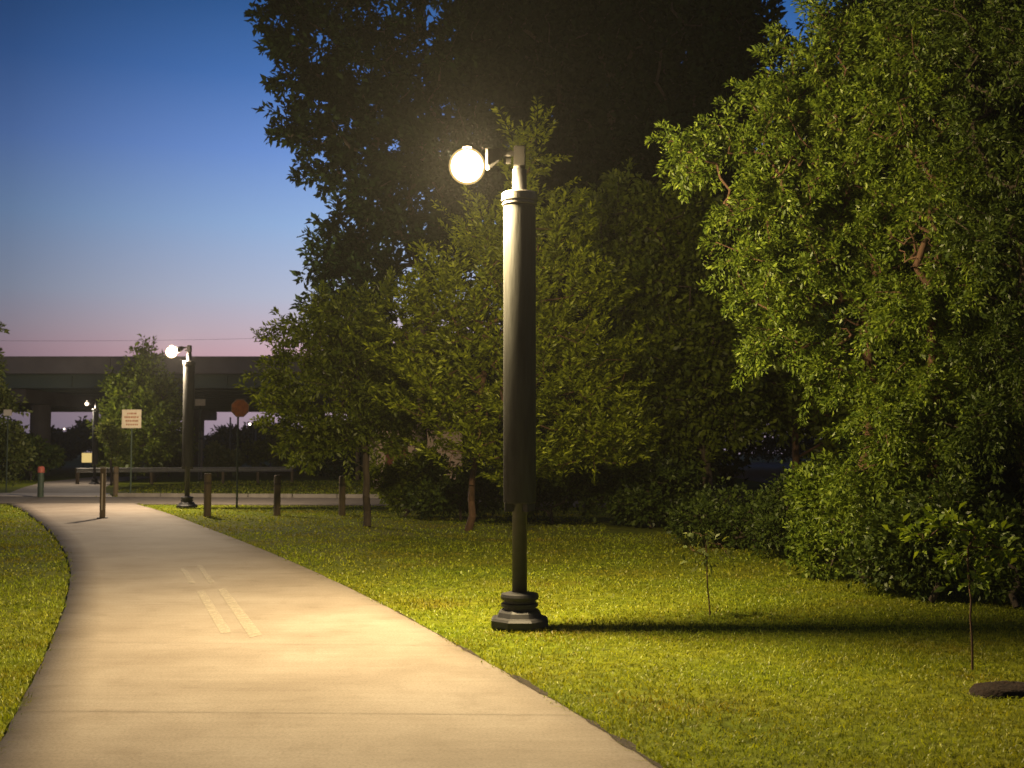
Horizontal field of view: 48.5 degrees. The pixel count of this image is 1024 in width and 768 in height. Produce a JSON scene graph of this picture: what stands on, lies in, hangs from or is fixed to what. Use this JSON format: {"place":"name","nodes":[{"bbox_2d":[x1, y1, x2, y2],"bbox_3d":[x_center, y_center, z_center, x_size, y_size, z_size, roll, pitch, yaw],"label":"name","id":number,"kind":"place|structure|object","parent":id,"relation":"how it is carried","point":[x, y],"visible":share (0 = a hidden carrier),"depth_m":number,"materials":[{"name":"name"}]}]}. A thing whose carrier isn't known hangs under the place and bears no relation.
{"place":"outdoors","nodes":[
{"label":"outdoors","id":0,"kind":"place"},
{"bbox_2d":[11,476,157,492],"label":"path","id":1,"kind":"structure","parent":0,"point":[71,486],"depth_m":48.66,"materials":[{"name":"concrete"}]},
{"bbox_2d":[85,400,99,483],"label":"street lamp","id":2,"kind":"object","parent":1,"relation":"on","point":[94,480],"visible":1,"depth_m":51.84,"materials":[{"name":"grey metal"}]},
{"bbox_2d":[0,503,658,767],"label":"path","id":3,"kind":"structure","parent":0,"point":[116,693],"depth_m":8.12,"materials":[{"name":"concrete"}]},
{"bbox_2d":[97,467,107,518],"bbox_3d":[-9.650,2.563,26.840,0.240,1.198,0.240,1,-3,-14],"label":"bollard","id":4,"kind":"object","parent":3,"relation":"on","point":[102,512],"visible":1,"depth_m":26.79,"materials":[{"name":"brown wood"}]},
{"bbox_2d":[182,566,258,636],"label":"path markings","id":5,"kind":"object","parent":3,"relation":"on","point":[216,610],"visible":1,"depth_m":11.68,"materials":[{"name":"beige paint"}]},
{"bbox_2d":[39,512,552,714],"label":"path joints","id":6,"kind":"object","parent":3,"relation":"on","point":[255,643],"visible":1,"depth_m":7.15,"materials":[{"name":"grey concrete"}]},
{"bbox_2d":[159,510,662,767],"bbox_3d":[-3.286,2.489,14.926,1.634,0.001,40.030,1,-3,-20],"label":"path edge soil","id":7,"kind":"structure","parent":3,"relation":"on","point":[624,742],"depth_m":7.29,"materials":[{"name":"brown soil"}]},
{"bbox_2d":[0,0,841,453],"label":"sky","id":8,"kind":"structure","parent":0,"point":[142,190],"materials":[{"name":"blue"}]},
{"bbox_2d":[0,496,1022,509],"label":"road","id":9,"kind":"structure","parent":0,"point":[216,501],"depth_m":35.90,"materials":[{"name":"grey asphalt"}]},
{"bbox_2d":[37,466,44,496],"bbox_3d":[-15.855,3.290,38.283,0.230,1.030,0.230,0,-3,0],"label":"bollard","id":10,"kind":"object","parent":9,"relation":"on","point":[40,485],"visible":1,"depth_m":38.20,"materials":[{"name":"green metal"}]},
{"bbox_2d":[0,454,1023,767],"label":"ground","id":11,"kind":"structure","parent":0,"point":[68,472],"depth_m":10.85,"materials":[{"name":"green plant"}]},
{"bbox_2d":[3,410,11,492],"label":"sign","id":12,"kind":"object","parent":11,"relation":"on","point":[7,413],"visible":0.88,"depth_m":41.96,"materials":[{"name":"metal"}]},
{"bbox_2d":[2,418,29,445],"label":"tree","id":13,"kind":"object","parent":11,"relation":"on","point":[19,427],"depth_m":167.59,"materials":[{"name":"green plant"}]},
{"bbox_2d":[0,321,43,487],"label":"edge tree","id":14,"kind":"object","parent":11,"relation":"on","point":[7,398],"visible":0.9,"depth_m":42.92,"materials":[{"name":"green plant"}]},
{"bbox_2d":[15,431,66,480],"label":"shrub","id":15,"kind":"object","parent":11,"relation":"on","point":[49,455],"visible":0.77,"depth_m":58.67,"materials":[{"name":"green plant"}]},
{"bbox_2d":[0,493,111,496],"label":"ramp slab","id":16,"kind":"structure","parent":11,"relation":"on","point":[60,494],"depth_m":40.14,"materials":[{"name":"concrete"}]},
{"bbox_2d":[51,425,80,460],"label":"tree","id":17,"kind":"object","parent":11,"relation":"on","point":[68,442],"visible":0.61,"depth_m":148.73,"materials":[{"name":"green plant"}]},
{"bbox_2d":[65,415,98,459],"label":"tree","id":18,"kind":"object","parent":11,"relation":"on","point":[81,429],"visible":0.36,"depth_m":157.15,"materials":[{"name":"green plant"}]},
{"bbox_2d":[81,452,91,467],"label":"lit panel sign","id":19,"kind":"object","parent":11,"relation":"on","point":[86,457],"visible":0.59,"depth_m":91.72,"materials":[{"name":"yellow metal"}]},
{"bbox_2d":[91,443,127,476],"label":"shrub","id":20,"kind":"object","parent":11,"relation":"on","point":[101,454],"visible":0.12,"depth_m":64.57,"materials":[{"name":"green plant"}]},
{"bbox_2d":[94,415,137,485],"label":"tree","id":21,"kind":"object","parent":11,"relation":"on","point":[113,440],"visible":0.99,"depth_m":50.32,"materials":[{"name":"green plant"}]},
{"bbox_2d":[113,467,118,495],"bbox_3d":[-13.903,3.424,39.944,0.177,1.050,0.181,-2,-4,33],"label":"wooden post","id":22,"kind":"object","parent":11,"relation":"on","point":[115,480],"visible":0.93,"depth_m":39.88,"materials":[{"name":"brown wood"}]},
{"bbox_2d":[122,410,140,492],"bbox_3d":[-13.038,2.384,38.956,0.667,3.015,0.070,0,-3,0],"label":"notice sign","id":23,"kind":"object","parent":11,"relation":"on","point":[131,419],"visible":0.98,"depth_m":38.98,"materials":[{"name":"white"}]},
{"bbox_2d":[86,333,195,481],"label":"bushy tree","id":24,"kind":"object","parent":11,"relation":"on","point":[152,396],"visible":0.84,"depth_m":55.57,"materials":[{"name":"green plant"}]},
{"bbox_2d":[156,433,198,476],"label":"shrub","id":25,"kind":"object","parent":11,"relation":"on","point":[176,460],"visible":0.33,"depth_m":66.77,"materials":[{"name":"green plant"}]},
{"bbox_2d":[166,345,196,507],"bbox_3d":[-9.253,1.173,31.786,0.939,4.528,0.527,0,-3,0],"label":"street lamp","id":26,"kind":"object","parent":11,"relation":"on","point":[188,418],"visible":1,"depth_m":31.68,"materials":[{"name":"brown metal"}]},
{"bbox_2d":[76,467,293,483],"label":"guardrail","id":27,"kind":"object","parent":11,"relation":"on","point":[223,470],"visible":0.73,"depth_m":53.55,"materials":[{"name":"metal"}]},
{"bbox_2d":[195,399,204,479],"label":"sign","id":28,"kind":"object","parent":11,"relation":"on","point":[200,402],"visible":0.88,"depth_m":60.02,"materials":[{"name":"grey metal"}]},
{"bbox_2d":[198,431,202,478],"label":"marker post","id":29,"kind":"object","parent":11,"relation":"on","point":[201,445],"visible":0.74,"depth_m":61.81,"materials":[{"name":"metal"}]},
{"bbox_2d":[204,473,211,516],"bbox_3d":[-7.449,2.729,27.849,0.187,1.082,0.182,0,-3,0],"label":"wooden post","id":30,"kind":"object","parent":11,"relation":"on","point":[207,491],"visible":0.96,"depth_m":27.78,"materials":[{"name":"brown wood"}]},
{"bbox_2d":[204,433,222,457],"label":"tree","id":31,"kind":"object","parent":11,"relation":"on","point":[208,437],"visible":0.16,"depth_m":166.56,"materials":[{"name":"green plant"}]},
{"bbox_2d":[202,440,247,476],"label":"shrub","id":32,"kind":"object","parent":11,"relation":"on","point":[215,454],"visible":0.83,"depth_m":65.84,"materials":[{"name":"green plant"}]},
{"bbox_2d":[0,356,456,475],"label":"highway bridge","id":33,"kind":"structure","parent":11,"relation":"on","point":[46,386],"depth_m":65.97,"materials":[{"name":"concrete"}]},
{"bbox_2d":[229,417,230,449],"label":"utility pole","id":34,"kind":"object","parent":11,"relation":"on","point":[230,434],"visible":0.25,"depth_m":117.81,"materials":[{"name":"metal"}]},
{"bbox_2d":[210,421,264,458],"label":"tree","id":35,"kind":"object","parent":11,"relation":"on","point":[222,435],"visible":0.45,"depth_m":148.68,"materials":[{"name":"green plant"}]},
{"bbox_2d":[231,399,248,507],"bbox_3d":[-7.605,1.954,31.771,0.502,3.066,0.067,0,-3,0],"label":"road sign","id":36,"kind":"object","parent":11,"relation":"on","point":[239,407],"visible":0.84,"depth_m":31.80,"materials":[{"name":"metal"}]},
{"bbox_2d":[122,337,359,479],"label":"power line","id":37,"kind":"object","parent":11,"relation":"on","point":[357,468],"visible":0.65,"depth_m":59.88,"materials":[{"name":"black metal"}]},
{"bbox_2d":[249,422,255,444],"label":"street lamp","id":38,"kind":"object","parent":11,"relation":"on","point":[253,431],"visible":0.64,"depth_m":127.76,"materials":[{"name":"grey metal"}]},
{"bbox_2d":[239,433,295,473],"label":"shrub","id":39,"kind":"object","parent":11,"relation":"on","point":[258,452],"visible":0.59,"depth_m":73.71,"materials":[{"name":"green plant"}]},
{"bbox_2d":[273,475,280,515],"bbox_3d":[-5.835,2.777,28.276,0.173,1.029,0.178,-2,-4,34],"label":"wooden post","id":40,"kind":"object","parent":11,"relation":"on","point":[277,496],"visible":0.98,"depth_m":28.21,"materials":[{"name":"brown wood"}]},
{"bbox_2d":[261,422,296,459],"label":"tree","id":41,"kind":"object","parent":11,"relation":"on","point":[273,434],"visible":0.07,"depth_m":157.82,"materials":[{"name":"green plant"}]},
{"bbox_2d":[292,430,343,475],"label":"shrub","id":42,"kind":"object","parent":11,"relation":"on","point":[303,472],"visible":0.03,"depth_m":67.23,"materials":[{"name":"green plant"}]},
{"bbox_2d":[232,265,451,526],"bbox_3d":[-3.548,0.277,24.282,4.741,5.555,3.139,0,-3,0],"label":"young tree","id":43,"kind":"object","parent":11,"relation":"on","point":[324,346],"visible":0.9,"depth_m":23.93,"materials":[{"name":"green plant"}]},
{"bbox_2d":[339,476,345,515],"bbox_3d":[-4.221,2.786,28.275,0.174,1.008,0.170,2,-4,-26],"label":"wooden post","id":44,"kind":"object","parent":11,"relation":"on","point":[342,491],"visible":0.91,"depth_m":28.21,"materials":[{"name":"brown wood"}]},
{"bbox_2d":[356,439,449,516],"bbox_3d":[-2.521,2.314,27.965,2.375,1.959,1.988,2,-4,-36],"label":"shrub","id":45,"kind":"object","parent":11,"relation":"on","point":[393,480],"visible":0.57,"depth_m":27.67,"materials":[{"name":"green plant"}]},
{"bbox_2d":[243,0,579,454],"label":"tall tree","id":46,"kind":"object","parent":11,"relation":"on","point":[460,84],"visible":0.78,"depth_m":36.65,"materials":[{"name":"green plant"}]},
{"bbox_2d":[359,412,466,487],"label":"building","id":47,"kind":"structure","parent":11,"relation":"on","point":[411,448],"depth_m":47.28,"materials":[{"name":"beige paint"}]},
{"bbox_2d":[385,444,406,464],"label":"door","id":48,"kind":"structure","parent":47,"relation":"in","point":[388,461],"depth_m":46.56,"materials":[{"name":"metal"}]},
{"bbox_2d":[118,493,772,499],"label":"kerb","id":49,"kind":"structure","parent":11,"relation":"on","point":[239,495],"depth_m":38.12,"materials":[{"name":"concrete"}]},
{"bbox_2d":[399,449,502,519],"bbox_3d":[-1.252,2.400,27.241,2.990,1.750,2.576,0,-3,0],"label":"shrub","id":50,"kind":"object","parent":11,"relation":"on","point":[446,494],"visible":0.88,"depth_m":26.83,"materials":[{"name":"green plant"}]},
{"bbox_2d":[451,145,547,629],"bbox_3d":[-0.135,-0.011,10.741,0.939,4.528,0.527,0,-3,0],"label":"street lamp","id":51,"kind":"object","parent":11,"relation":"on","point":[519,604],"visible":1,"depth_m":10.63,"materials":[{"name":"brown metal"}]},
{"bbox_2d":[342,96,662,530],"bbox_3d":[-0.097,-1.300,21.707,6.271,8.438,3.998,0,-3,0],"label":"feathery tree","id":52,"kind":"object","parent":11,"relation":"on","point":[591,437],"visible":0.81,"depth_m":21.38,"materials":[{"name":"green plant"}]},
{"bbox_2d":[493,451,616,523],"bbox_3d":[1.008,2.310,25.745,2.868,1.700,2.289,-1,-4,24],"label":"shrub","id":53,"kind":"object","parent":11,"relation":"on","point":[571,488],"visible":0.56,"depth_m":25.25,"materials":[{"name":"green plant"}]},
{"bbox_2d":[437,0,812,422],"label":"tall tree","id":54,"kind":"object","parent":11,"relation":"on","point":[612,82],"visible":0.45,"depth_m":38.88,"materials":[{"name":"green plant"}]},
{"bbox_2d":[578,443,710,528],"bbox_3d":[2.846,2.177,24.295,2.904,1.866,2.478,0,-3,0],"label":"shrub","id":55,"kind":"object","parent":11,"relation":"on","point":[640,496],"visible":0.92,"depth_m":23.92,"materials":[{"name":"green plant"}]},
{"bbox_2d":[313,0,1023,505],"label":"background wood","id":56,"kind":"object","parent":11,"relation":"on","point":[769,448],"visible":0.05,"depth_m":49.74,"materials":[{"name":"green plant"}]},
{"bbox_2d":[556,157,785,497],"bbox_3d":[3.654,-1.119,27.180,5.505,8.670,3.828,0,-3,0],"label":"understory tree","id":57,"kind":"object","parent":11,"relation":"on","point":[680,308],"visible":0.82,"depth_m":26.41,"materials":[{"name":"green plant"}]},
{"bbox_2d":[676,526,740,614],"bbox_3d":[1.938,1.856,11.326,0.592,0.871,0.484,0,-3,0],"label":"sapling","id":58,"kind":"object","parent":11,"relation":"on","point":[702,550],"visible":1,"depth_m":11.30,"materials":[{"name":"green plant"}]},
{"bbox_2d":[663,476,787,549],"bbox_3d":[3.958,2.192,19.479,2.822,1.201,2.278,0,-3,0],"label":"shrub","id":59,"kind":"object","parent":11,"relation":"on","point":[706,513],"visible":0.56,"depth_m":19.02,"materials":[{"name":"green plant"}]},
{"bbox_2d":[717,269,861,478],"bbox_3d":[7.600,0.020,29.979,5.621,6.692,3.958,0,-3,0],"label":"understory tree","id":60,"kind":"object","parent":11,"relation":"on","point":[785,404],"visible":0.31,"depth_m":29.42,"materials":[{"name":"green plant"}]},
{"bbox_2d":[725,457,860,557],"bbox_3d":[4.495,1.905,17.551,2.301,1.588,2.085,0,-3,0],"label":"shrub","id":61,"kind":"object","parent":11,"relation":"on","point":[767,521],"visible":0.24,"depth_m":17.25,"materials":[{"name":"green plant"}]},
{"bbox_2d":[644,0,973,578],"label":"leafy tree","id":62,"kind":"object","parent":11,"relation":"on","point":[841,49],"visible":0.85,"depth_m":14.46,"materials":[{"name":"green plant"}]},
{"bbox_2d":[779,452,916,582],"bbox_3d":[4.404,1.683,14.592,1.958,1.627,1.801,0,-3,0],"label":"shrub","id":63,"kind":"object","parent":11,"relation":"on","point":[812,551],"visible":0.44,"depth_m":14.47,"materials":[{"name":"green plant"}]},
{"bbox_2d":[758,0,1023,546],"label":"leafy tree","id":64,"kind":"object","parent":11,"relation":"on","point":[928,248],"visible":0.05,"depth_m":18.93,"materials":[{"name":"green plant"}]},
{"bbox_2d":[830,480,982,602],"bbox_3d":[4.638,1.740,12.851,1.785,1.329,1.570,1,-3,-20],"label":"shrub","id":65,"kind":"object","parent":11,"relation":"on","point":[888,556],"visible":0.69,"depth_m":12.54,"materials":[{"name":"green plant"}]},
{"bbox_2d":[811,3,1018,588],"bbox_3d":[4.850,-1.091,13.705,2.656,7.088,2.216,0,-3,0],"label":"leafy tree","id":66,"kind":"object","parent":11,"relation":"on","point":[929,380],"visible":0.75,"depth_m":13.46,"materials":[{"name":"green plant"}]},
{"bbox_2d":[877,0,1023,514],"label":"leafy tree","id":67,"kind":"object","parent":11,"relation":"on","point":[1007,27],"visible":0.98,"depth_m":12.74,"materials":[{"name":"green plant"}]},
{"bbox_2d":[882,501,1023,669],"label":"sapling","id":68,"kind":"object","parent":11,"relation":"on","point":[934,522],"visible":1,"depth_m":8.52,"materials":[{"name":"green plant"}]},
{"bbox_2d":[905,462,1023,608],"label":"shrub","id":69,"kind":"object","parent":11,"relation":"on","point":[1009,586],"visible":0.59,"depth_m":12.18,"materials":[{"name":"green plant"}]},
{"bbox_2d":[967,680,1023,698],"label":"mulch mound","id":70,"kind":"object","parent":11,"relation":"on","point":[1003,689],"visible":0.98,"depth_m":7.71,"materials":[{"name":"brown soil"}]},
{"bbox_2d":[720,462,821,484],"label":"parking lot","id":71,"kind":"structure","parent":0,"point":[758,471],"depth_m":80.02,"materials":[{"name":"grey asphalt"}]}
]}

